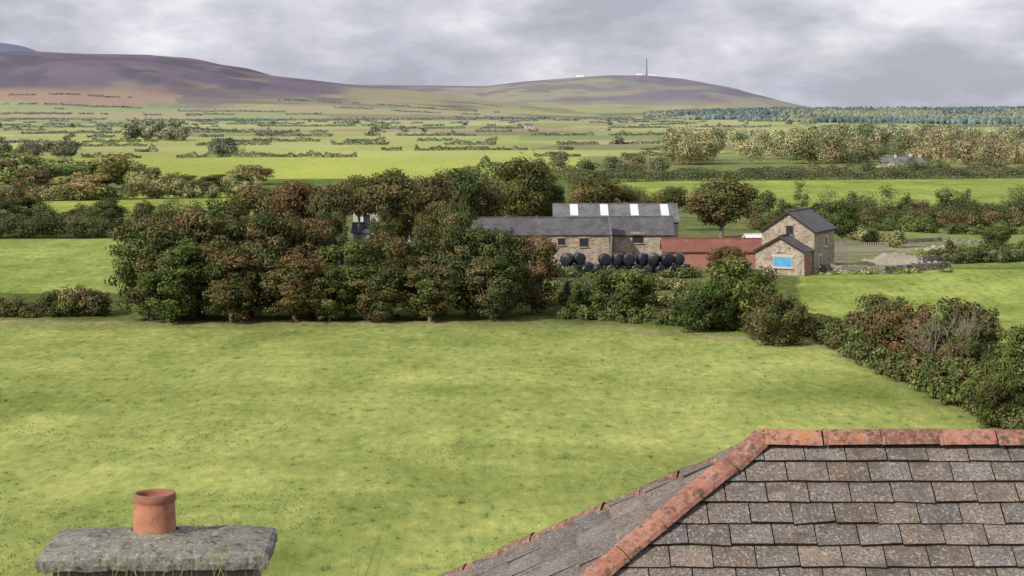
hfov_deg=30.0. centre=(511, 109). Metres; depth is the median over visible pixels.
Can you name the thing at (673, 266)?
silage bale
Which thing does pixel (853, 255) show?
wooden fence
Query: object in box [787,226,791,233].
gable window pane
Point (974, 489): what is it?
front tiles
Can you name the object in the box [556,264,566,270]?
silage bale
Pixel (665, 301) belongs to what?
hedgerow
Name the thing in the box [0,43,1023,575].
ground
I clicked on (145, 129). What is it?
distant trees
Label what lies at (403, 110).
hedgerow
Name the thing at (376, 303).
sycamore tree
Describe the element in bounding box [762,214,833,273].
walls
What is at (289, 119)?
hedgerow
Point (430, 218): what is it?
sycamore tree
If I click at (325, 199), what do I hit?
sycamore tree
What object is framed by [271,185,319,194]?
tree
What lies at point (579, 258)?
silage bale
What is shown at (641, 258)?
silage bale
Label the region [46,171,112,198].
tree
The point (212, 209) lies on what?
sycamore tree
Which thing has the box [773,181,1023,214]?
hedgerow
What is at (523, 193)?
sycamore tree
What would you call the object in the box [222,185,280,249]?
sycamore tree
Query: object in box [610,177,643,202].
sycamore tree
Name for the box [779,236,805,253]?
porch bargeboard
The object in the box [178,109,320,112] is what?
hedgerow
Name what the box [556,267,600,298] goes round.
bush
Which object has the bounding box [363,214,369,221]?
window pane
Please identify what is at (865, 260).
rubble heap
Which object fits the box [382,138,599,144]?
hedgerow
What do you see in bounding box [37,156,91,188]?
tree
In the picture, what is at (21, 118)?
hedgerow
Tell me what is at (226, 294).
sycamore tree
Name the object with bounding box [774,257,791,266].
blue window pane
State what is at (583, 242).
window pane
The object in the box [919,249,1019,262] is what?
stone wall
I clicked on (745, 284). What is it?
bush
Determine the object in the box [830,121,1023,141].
distant trees
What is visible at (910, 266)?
stone wall
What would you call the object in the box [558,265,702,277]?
hedgerow
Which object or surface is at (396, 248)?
sycamore tree
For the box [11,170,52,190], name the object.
tree
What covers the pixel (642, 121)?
hedgerow
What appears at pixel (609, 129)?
hedgerow
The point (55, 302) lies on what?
bush
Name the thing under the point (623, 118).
hedgerow
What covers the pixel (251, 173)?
tree
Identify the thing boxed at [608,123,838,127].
hedgerow
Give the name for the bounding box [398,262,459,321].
sycamore tree
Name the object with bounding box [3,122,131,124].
hedgerow
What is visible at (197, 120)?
hedgerow
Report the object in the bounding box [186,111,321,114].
hedgerow
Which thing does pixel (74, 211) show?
tree
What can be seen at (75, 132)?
hedgerow
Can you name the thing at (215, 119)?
hedgerow
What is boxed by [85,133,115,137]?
hedgerow
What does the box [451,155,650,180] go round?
hedgerow
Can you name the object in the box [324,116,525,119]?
hedgerow
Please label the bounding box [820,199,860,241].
sycamore tree
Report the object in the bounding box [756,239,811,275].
porch walls
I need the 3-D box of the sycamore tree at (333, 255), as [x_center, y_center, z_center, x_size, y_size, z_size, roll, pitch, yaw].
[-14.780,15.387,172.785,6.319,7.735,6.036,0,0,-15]
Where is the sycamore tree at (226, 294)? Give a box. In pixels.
[191,244,263,321]
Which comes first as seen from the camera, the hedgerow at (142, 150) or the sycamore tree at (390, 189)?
the sycamore tree at (390, 189)
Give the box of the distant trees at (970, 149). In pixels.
[901,123,1023,167]
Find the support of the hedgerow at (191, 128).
on the ground at (310, 449)
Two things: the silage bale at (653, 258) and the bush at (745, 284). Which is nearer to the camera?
the bush at (745, 284)
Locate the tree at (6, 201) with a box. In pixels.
[0,195,19,217]
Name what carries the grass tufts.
on the ground at (310, 449)
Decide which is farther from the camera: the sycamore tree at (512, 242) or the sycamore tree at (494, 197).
the sycamore tree at (494, 197)
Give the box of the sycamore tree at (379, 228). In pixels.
[365,208,396,259]
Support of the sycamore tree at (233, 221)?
on the ground at (310, 449)
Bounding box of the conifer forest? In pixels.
[643,105,1023,124]
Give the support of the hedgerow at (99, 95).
on the ground at (310, 449)
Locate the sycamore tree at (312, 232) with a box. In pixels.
[286,217,337,315]
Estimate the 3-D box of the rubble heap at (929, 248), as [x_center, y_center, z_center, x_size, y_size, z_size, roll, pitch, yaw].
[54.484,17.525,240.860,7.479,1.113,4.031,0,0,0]
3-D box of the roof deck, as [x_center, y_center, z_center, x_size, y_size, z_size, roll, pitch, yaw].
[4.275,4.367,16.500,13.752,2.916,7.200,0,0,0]
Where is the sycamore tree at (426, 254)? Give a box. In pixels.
[404,224,460,314]
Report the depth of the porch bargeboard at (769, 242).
205.30 m
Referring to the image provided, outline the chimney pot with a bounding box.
[133,489,175,533]
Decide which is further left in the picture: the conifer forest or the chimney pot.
the chimney pot
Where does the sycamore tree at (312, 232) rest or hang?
on the ground at (310, 449)
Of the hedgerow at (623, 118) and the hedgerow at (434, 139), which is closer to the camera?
the hedgerow at (434, 139)
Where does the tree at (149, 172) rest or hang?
on the ground at (310, 449)
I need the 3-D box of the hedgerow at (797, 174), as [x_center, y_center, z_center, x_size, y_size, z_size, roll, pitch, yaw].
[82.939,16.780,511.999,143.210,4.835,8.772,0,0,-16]
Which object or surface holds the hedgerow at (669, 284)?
on the ground at (310, 449)
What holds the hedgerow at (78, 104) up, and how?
on the ground at (310, 449)
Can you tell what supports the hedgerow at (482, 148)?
on the ground at (310, 449)
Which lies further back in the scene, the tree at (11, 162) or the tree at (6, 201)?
the tree at (11, 162)
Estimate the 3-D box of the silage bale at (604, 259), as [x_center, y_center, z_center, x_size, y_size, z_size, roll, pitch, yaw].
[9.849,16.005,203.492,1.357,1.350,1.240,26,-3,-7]
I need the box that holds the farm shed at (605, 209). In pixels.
[552,203,679,243]
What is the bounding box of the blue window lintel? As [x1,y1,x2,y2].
[771,254,794,256]
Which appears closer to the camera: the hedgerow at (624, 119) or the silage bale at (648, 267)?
the silage bale at (648, 267)
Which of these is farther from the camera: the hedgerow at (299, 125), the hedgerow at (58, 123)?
the hedgerow at (58, 123)
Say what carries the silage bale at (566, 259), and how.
on the silage bale at (577, 266)
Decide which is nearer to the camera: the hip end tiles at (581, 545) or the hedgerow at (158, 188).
the hip end tiles at (581, 545)
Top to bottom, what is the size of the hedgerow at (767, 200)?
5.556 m
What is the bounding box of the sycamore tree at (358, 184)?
[330,174,379,249]
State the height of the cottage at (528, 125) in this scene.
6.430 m
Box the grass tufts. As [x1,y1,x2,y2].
[0,325,979,575]
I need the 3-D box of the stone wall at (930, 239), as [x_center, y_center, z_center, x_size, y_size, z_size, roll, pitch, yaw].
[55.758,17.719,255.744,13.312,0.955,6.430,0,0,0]
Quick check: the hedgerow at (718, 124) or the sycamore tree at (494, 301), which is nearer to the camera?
the sycamore tree at (494, 301)
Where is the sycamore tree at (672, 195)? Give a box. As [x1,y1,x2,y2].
[650,185,689,206]
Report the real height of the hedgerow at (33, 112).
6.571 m
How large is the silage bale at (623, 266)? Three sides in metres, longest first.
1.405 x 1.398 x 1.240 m
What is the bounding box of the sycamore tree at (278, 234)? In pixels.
[238,209,304,317]
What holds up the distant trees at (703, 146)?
on the ground at (310, 449)
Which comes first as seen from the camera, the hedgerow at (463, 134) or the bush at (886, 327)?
the bush at (886, 327)
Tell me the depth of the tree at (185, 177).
422.69 m
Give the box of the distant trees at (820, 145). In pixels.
[732,121,849,163]
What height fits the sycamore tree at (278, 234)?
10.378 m
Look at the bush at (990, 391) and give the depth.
113.29 m
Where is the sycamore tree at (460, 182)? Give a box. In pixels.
[431,167,489,209]
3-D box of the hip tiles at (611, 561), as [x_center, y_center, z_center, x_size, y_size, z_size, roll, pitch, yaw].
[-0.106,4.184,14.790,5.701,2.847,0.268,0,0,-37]
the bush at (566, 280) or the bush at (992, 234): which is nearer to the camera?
the bush at (566, 280)
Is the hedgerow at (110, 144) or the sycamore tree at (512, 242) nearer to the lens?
the sycamore tree at (512, 242)
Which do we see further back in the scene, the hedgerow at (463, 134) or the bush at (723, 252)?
the hedgerow at (463, 134)
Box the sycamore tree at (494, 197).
[466,174,509,216]
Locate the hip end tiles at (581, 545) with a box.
[444,450,732,575]
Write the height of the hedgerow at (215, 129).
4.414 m
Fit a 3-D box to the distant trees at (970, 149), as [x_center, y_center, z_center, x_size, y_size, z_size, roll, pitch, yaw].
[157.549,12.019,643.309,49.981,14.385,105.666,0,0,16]
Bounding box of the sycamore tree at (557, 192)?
[537,173,566,216]
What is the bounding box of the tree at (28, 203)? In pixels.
[3,193,49,219]
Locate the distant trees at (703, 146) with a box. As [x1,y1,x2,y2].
[656,123,723,164]
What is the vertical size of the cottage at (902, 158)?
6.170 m
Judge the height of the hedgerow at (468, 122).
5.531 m
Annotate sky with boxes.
[0,0,1023,108]
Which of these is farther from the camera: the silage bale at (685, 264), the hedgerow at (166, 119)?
the hedgerow at (166, 119)
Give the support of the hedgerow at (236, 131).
on the ground at (310, 449)
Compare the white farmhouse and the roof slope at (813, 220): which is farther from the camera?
the white farmhouse
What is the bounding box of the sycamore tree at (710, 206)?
[682,171,762,237]
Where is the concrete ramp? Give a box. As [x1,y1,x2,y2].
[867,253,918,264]
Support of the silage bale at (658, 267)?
on the ground at (310, 449)
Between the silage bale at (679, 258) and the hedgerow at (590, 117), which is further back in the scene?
the hedgerow at (590, 117)
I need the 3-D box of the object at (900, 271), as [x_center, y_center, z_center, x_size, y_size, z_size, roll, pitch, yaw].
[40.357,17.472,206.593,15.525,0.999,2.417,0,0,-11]
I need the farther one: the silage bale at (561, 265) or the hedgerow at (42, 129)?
the hedgerow at (42, 129)
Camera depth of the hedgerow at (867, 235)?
252.31 m
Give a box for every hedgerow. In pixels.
[0,112,200,115]
[0,117,147,121]
[0,171,270,200]
[0,197,203,231]
[0,211,121,237]
[0,284,107,317]
[1,111,72,113]
[3,102,141,107]
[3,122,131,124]
[3,201,128,226]
[4,127,111,130]
[7,117,107,119]
[7,136,158,142]
[8,92,130,97]
[9,143,158,152]
[10,122,124,127]
[14,152,141,157]
[21,130,121,133]
[22,121,96,122]
[57,140,146,146]
[63,133,76,139]
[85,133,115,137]
[146,117,241,119]
[154,117,367,120]
[155,129,379,136]
[156,122,386,126]
[170,118,347,120]
[176,147,356,157]
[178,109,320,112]
[180,126,237,130]
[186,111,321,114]
[187,127,385,132]
[189,126,385,129]
[190,117,353,120]
[196,118,376,121]
[196,138,385,145]
[199,120,386,124]
[212,135,385,141]
[255,129,300,135]
[275,98,462,110]
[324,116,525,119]
[334,106,480,114]
[380,120,607,123]
[381,117,613,119]
[381,123,495,125]
[381,144,573,150]
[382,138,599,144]
[385,125,613,128]
[395,128,593,135]
[414,106,499,112]
[417,136,497,140]
[420,116,592,118]
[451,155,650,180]
[454,115,553,117]
[465,118,538,120]
[475,115,592,117]
[475,129,535,131]
[532,149,580,156]
[554,116,656,120]
[555,281,684,307]
[555,303,815,336]
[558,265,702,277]
[560,274,690,289]
[565,163,1023,182]
[599,113,714,119]
[606,124,831,130]
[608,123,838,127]
[608,140,664,143]
[609,129,833,135]
[614,114,687,117]
[617,119,764,122]
[620,183,778,212]
[621,150,777,156]
[638,121,696,125]
[640,146,666,149]
[644,115,682,119]
[645,150,1023,178]
[743,203,1023,229]
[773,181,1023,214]
[810,316,906,376]
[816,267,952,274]
[838,121,1020,123]
[839,122,1023,126]
[844,225,907,247]
[853,210,940,232]
[856,195,1023,222]
[882,350,1023,429]
[917,238,1023,255]
[941,245,1023,263]
[942,220,1023,234]
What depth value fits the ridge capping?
210.83 m
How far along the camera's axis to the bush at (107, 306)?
175.47 m
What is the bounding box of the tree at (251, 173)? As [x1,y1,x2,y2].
[226,164,275,182]
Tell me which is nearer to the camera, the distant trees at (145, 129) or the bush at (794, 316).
the bush at (794, 316)
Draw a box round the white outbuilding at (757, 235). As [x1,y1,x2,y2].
[742,233,761,237]
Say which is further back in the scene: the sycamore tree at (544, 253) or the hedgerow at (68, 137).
the hedgerow at (68, 137)
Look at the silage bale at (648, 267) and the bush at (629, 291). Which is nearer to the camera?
the bush at (629, 291)
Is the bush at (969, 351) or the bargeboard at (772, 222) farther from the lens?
the bargeboard at (772, 222)
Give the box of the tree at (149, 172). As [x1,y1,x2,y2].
[122,160,163,193]
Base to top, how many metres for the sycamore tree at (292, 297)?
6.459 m
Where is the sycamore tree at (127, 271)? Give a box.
[104,214,187,320]
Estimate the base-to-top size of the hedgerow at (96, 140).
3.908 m
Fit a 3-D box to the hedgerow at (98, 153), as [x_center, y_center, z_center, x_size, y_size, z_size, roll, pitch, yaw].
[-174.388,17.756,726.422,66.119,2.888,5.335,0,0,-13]
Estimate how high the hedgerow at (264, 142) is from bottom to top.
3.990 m
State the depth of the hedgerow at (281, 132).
1461.12 m
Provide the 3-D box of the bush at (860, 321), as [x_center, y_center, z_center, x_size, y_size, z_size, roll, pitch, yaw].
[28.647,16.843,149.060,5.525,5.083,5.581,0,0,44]
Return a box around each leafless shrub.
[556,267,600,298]
[894,300,984,362]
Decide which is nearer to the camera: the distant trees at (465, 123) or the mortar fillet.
the mortar fillet
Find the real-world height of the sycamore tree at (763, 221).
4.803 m
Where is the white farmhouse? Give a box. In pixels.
[353,173,416,243]
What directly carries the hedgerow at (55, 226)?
on the ground at (310, 449)
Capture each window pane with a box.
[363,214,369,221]
[580,239,586,245]
[633,236,641,241]
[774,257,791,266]
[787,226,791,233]
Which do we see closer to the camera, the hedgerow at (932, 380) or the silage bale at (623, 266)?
the hedgerow at (932, 380)
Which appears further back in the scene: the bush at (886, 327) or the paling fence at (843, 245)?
the paling fence at (843, 245)
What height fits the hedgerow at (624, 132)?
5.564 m
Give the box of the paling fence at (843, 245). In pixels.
[835,242,888,255]
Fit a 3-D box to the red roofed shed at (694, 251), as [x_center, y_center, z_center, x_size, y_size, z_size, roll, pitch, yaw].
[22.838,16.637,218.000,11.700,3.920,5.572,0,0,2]
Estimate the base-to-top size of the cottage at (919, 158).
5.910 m
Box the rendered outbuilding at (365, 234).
[351,222,372,248]
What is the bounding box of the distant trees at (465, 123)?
[0,111,935,128]
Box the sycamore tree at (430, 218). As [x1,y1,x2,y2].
[412,200,443,248]
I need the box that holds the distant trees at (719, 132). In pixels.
[704,124,1015,150]
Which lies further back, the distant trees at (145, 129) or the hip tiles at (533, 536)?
the distant trees at (145, 129)
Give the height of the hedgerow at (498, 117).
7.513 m
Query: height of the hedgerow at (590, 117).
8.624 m
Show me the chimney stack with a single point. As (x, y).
(252, 572)
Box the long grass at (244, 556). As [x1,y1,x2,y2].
[0,495,513,575]
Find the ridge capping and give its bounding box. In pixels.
[786,207,810,211]
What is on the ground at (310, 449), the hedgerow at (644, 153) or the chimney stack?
the hedgerow at (644, 153)
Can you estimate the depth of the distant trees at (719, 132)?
846.63 m
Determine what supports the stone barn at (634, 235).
on the ground at (310, 449)
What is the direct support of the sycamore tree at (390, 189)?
on the ground at (310, 449)
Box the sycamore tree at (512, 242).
[476,227,530,315]
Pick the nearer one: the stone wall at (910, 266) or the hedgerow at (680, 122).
the stone wall at (910, 266)
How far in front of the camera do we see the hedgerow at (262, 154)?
741.55 m
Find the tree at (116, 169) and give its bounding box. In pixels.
[77,152,137,186]
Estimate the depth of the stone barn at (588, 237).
219.68 m
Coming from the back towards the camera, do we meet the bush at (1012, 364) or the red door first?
the red door
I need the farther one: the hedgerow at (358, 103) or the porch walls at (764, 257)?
the hedgerow at (358, 103)
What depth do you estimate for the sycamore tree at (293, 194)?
221.10 m
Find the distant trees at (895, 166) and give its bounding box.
[861,161,934,173]
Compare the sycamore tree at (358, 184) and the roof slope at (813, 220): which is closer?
the roof slope at (813, 220)
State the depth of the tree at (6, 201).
289.54 m
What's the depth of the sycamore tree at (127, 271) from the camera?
170.38 m
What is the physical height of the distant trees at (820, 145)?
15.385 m
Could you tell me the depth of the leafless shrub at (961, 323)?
136.11 m
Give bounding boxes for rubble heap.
[859,252,936,262]
[914,244,965,250]
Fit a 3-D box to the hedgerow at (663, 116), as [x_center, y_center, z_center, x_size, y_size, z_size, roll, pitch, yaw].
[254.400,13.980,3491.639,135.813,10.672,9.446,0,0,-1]
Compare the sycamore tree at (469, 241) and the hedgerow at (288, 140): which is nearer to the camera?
the sycamore tree at (469, 241)
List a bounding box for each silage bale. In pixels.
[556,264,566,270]
[560,253,573,265]
[567,263,580,274]
[574,252,585,264]
[580,263,592,274]
[592,264,603,273]
[598,253,610,265]
[606,264,617,269]
[612,253,623,265]
[617,264,628,270]
[623,253,634,265]
[629,264,642,270]
[636,253,647,264]
[642,263,653,272]
[647,253,659,264]
[653,263,666,272]
[660,253,673,265]
[667,264,678,274]
[673,252,684,264]
[679,263,690,266]
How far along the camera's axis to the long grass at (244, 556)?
4.68 m
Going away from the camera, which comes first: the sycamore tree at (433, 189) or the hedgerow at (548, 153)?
the sycamore tree at (433, 189)
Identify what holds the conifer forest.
on the ground at (310, 449)
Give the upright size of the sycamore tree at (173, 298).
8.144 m
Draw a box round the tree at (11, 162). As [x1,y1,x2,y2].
[0,150,52,186]
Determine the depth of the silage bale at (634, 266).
203.14 m
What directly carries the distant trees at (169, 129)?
on the ground at (310, 449)
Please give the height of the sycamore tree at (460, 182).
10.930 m
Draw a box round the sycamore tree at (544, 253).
[509,232,565,314]
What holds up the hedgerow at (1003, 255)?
on the ground at (310, 449)
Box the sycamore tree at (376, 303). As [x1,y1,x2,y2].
[342,255,409,322]
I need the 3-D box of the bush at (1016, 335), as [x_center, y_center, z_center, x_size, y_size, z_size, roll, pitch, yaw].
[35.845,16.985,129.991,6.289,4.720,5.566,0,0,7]
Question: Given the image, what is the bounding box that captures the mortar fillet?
[125,527,184,538]
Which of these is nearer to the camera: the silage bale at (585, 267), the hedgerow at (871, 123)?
the silage bale at (585, 267)
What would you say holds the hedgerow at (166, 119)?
on the ground at (310, 449)
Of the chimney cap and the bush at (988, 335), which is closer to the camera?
the chimney cap
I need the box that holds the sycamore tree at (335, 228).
[308,210,349,265]
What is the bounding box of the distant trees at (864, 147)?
[838,133,929,162]
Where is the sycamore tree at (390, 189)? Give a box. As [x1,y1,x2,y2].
[353,168,423,219]
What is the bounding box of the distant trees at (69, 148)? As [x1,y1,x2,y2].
[0,136,81,156]
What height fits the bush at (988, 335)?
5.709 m
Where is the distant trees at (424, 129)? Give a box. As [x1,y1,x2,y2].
[368,126,823,143]
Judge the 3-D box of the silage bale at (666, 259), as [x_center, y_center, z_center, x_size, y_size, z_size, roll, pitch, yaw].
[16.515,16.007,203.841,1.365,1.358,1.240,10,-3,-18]
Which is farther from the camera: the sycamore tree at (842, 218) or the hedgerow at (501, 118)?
the hedgerow at (501, 118)
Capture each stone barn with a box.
[466,216,611,264]
[609,216,674,260]
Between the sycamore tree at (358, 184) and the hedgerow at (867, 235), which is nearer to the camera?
the sycamore tree at (358, 184)
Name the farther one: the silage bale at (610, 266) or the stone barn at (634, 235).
the stone barn at (634, 235)
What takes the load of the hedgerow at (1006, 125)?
on the ground at (310, 449)
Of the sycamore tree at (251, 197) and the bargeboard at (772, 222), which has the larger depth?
the sycamore tree at (251, 197)
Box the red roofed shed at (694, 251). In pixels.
[660,238,761,266]
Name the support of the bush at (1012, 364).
on the ground at (310, 449)
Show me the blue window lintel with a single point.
(778, 255)
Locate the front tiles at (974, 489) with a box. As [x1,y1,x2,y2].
[612,438,1023,575]
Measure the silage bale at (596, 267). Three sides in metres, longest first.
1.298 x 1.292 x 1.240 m
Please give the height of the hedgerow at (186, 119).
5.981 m
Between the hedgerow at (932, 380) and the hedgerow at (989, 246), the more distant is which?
the hedgerow at (989, 246)
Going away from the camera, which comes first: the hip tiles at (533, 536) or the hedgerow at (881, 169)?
the hip tiles at (533, 536)
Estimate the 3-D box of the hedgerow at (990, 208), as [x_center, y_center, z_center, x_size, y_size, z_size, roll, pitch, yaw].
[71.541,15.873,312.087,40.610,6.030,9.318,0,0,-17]
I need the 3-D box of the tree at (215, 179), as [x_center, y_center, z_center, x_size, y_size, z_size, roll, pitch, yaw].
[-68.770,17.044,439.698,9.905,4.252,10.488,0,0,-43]
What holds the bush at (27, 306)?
on the ground at (310, 449)
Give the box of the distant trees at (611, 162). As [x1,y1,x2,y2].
[530,152,669,173]
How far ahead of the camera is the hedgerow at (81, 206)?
302.69 m
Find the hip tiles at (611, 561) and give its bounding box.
[579,429,769,575]
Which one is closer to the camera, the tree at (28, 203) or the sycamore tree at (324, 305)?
the sycamore tree at (324, 305)
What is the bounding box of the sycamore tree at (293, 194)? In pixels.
[260,179,321,249]
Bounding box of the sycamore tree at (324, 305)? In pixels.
[301,266,356,321]
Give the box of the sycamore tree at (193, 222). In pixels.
[157,205,229,318]
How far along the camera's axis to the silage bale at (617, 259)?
203.14 m
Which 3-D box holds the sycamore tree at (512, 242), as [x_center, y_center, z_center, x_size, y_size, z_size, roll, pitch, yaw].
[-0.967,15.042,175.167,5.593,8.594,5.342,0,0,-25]
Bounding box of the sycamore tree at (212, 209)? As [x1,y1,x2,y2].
[188,198,236,259]
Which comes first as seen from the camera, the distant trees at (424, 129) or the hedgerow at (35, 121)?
the distant trees at (424, 129)
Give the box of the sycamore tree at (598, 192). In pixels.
[565,169,622,202]
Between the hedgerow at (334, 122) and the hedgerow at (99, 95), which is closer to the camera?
the hedgerow at (334, 122)
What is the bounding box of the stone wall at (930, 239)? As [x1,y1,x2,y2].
[902,236,982,243]
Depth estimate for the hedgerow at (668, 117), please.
3186.47 m
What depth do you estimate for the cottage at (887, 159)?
579.99 m
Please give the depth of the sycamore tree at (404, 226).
233.87 m
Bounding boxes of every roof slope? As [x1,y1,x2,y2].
[780,235,814,252]
[789,208,836,232]
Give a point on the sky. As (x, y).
(809, 53)
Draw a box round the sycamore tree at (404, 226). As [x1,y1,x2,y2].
[376,207,415,242]
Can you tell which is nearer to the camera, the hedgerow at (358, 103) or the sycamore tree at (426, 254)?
the sycamore tree at (426, 254)
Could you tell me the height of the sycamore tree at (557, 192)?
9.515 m
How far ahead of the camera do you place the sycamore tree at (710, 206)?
259.82 m
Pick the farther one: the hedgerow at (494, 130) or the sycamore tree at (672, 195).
the hedgerow at (494, 130)
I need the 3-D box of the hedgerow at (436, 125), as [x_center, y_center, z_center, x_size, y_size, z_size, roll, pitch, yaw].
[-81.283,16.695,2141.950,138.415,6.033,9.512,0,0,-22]
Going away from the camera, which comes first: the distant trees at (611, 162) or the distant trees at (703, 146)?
the distant trees at (611, 162)
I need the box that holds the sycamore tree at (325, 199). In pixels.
[304,181,355,218]
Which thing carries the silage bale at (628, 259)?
on the silage bale at (634, 266)
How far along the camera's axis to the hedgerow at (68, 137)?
1247.67 m
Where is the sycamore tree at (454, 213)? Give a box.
[431,189,478,246]
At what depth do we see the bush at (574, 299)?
177.31 m
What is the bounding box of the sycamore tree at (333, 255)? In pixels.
[315,236,378,318]
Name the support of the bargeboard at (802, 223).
attached to the roof slope at (813, 220)
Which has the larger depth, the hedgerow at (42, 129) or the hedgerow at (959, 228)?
the hedgerow at (42, 129)
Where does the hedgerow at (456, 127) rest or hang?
on the ground at (310, 449)
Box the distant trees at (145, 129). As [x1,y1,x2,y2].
[121,118,158,138]
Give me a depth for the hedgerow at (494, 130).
1589.67 m
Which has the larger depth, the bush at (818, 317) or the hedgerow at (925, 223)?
the hedgerow at (925, 223)
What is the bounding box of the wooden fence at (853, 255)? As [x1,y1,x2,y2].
[834,250,896,262]
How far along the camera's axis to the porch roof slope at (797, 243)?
205.56 m
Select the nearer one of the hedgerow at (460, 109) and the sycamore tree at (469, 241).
the sycamore tree at (469, 241)
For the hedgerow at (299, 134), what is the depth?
1311.71 m
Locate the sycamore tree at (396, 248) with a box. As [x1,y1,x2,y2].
[357,232,421,316]
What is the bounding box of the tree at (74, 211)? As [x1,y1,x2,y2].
[58,208,82,222]
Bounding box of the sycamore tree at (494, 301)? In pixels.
[457,254,524,320]
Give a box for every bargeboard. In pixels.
[753,236,778,251]
[759,212,786,231]
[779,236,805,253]
[787,212,815,233]
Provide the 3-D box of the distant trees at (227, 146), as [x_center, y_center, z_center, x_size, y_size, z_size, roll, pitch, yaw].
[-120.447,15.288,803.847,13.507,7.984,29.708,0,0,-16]
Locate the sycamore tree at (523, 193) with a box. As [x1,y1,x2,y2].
[486,152,552,216]
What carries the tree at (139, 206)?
on the ground at (310, 449)
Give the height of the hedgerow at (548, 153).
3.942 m
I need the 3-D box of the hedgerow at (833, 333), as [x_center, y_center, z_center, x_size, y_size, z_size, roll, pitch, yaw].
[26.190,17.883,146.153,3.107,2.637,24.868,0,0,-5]
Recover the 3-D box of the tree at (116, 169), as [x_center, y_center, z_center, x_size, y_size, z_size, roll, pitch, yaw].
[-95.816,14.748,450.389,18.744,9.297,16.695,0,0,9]
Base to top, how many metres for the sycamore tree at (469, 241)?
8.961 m
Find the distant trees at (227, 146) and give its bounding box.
[207,137,239,154]
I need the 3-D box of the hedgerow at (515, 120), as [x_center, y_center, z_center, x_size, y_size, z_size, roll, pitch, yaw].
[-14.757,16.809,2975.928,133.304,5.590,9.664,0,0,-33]
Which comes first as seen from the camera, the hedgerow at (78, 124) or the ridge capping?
the ridge capping
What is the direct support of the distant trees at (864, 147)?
on the ground at (310, 449)
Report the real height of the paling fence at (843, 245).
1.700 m
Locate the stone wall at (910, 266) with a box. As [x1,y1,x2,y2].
[820,261,950,273]
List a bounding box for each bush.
[0,298,42,316]
[46,297,74,316]
[72,288,113,314]
[557,280,590,311]
[576,268,662,317]
[668,279,736,332]
[701,255,778,330]
[705,245,751,280]
[739,291,816,344]
[783,311,841,335]
[841,293,916,351]
[863,299,941,362]
[916,296,1009,358]
[932,334,994,377]
[963,343,1023,411]
[967,368,1023,428]
[981,227,1010,245]
[993,324,1023,369]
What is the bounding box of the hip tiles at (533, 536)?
[438,441,742,575]
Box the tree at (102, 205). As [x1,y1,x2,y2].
[88,195,122,220]
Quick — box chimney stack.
[53,569,261,575]
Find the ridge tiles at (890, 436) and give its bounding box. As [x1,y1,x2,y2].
[763,428,1023,445]
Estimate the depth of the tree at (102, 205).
283.67 m
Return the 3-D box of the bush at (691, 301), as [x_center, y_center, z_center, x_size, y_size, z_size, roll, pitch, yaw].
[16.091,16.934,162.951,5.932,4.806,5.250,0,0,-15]
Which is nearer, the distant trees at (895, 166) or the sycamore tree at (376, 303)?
the sycamore tree at (376, 303)
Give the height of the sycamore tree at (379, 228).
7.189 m
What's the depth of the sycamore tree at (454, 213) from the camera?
213.13 m
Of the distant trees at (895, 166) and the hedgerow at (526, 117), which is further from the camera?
the hedgerow at (526, 117)
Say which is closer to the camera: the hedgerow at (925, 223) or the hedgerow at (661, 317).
the hedgerow at (661, 317)
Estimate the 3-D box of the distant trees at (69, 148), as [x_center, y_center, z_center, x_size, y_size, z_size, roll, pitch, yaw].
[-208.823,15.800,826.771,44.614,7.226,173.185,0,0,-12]
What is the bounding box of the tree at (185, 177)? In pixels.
[155,171,198,194]
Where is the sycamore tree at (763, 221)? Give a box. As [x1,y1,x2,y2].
[751,208,781,231]
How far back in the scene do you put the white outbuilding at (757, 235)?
223.38 m
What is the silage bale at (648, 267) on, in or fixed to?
on the ground at (310, 449)
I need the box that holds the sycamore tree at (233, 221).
[205,200,274,314]
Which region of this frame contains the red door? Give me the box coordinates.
[805,254,810,274]
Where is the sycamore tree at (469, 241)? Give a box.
[434,222,502,314]
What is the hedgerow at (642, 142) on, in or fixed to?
on the ground at (310, 449)
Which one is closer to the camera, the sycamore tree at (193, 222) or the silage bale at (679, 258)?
the sycamore tree at (193, 222)
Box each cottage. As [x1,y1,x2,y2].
[524,123,533,128]
[881,155,897,165]
[892,154,912,165]
[907,154,924,164]
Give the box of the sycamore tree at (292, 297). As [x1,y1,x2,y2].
[255,252,328,322]
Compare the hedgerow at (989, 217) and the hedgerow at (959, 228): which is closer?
the hedgerow at (959, 228)
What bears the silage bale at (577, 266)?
on the ground at (310, 449)
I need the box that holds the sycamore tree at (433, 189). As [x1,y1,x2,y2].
[399,172,456,216]
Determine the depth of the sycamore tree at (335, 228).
204.40 m
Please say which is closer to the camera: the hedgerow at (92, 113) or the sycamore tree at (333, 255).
the sycamore tree at (333, 255)
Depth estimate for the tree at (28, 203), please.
298.27 m
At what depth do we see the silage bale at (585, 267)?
203.62 m
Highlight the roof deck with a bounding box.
[626,446,1018,575]
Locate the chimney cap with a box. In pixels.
[34,525,277,572]
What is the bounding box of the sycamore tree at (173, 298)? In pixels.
[132,235,209,322]
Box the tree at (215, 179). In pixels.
[192,174,238,190]
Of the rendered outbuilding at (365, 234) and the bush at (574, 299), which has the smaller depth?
the bush at (574, 299)
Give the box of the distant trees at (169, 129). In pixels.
[153,118,192,140]
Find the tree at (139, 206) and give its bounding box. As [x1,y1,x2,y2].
[131,199,155,218]
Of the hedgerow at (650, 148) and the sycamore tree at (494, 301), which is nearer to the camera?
the sycamore tree at (494, 301)
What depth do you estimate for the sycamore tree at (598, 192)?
283.56 m
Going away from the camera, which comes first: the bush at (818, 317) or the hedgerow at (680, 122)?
the bush at (818, 317)

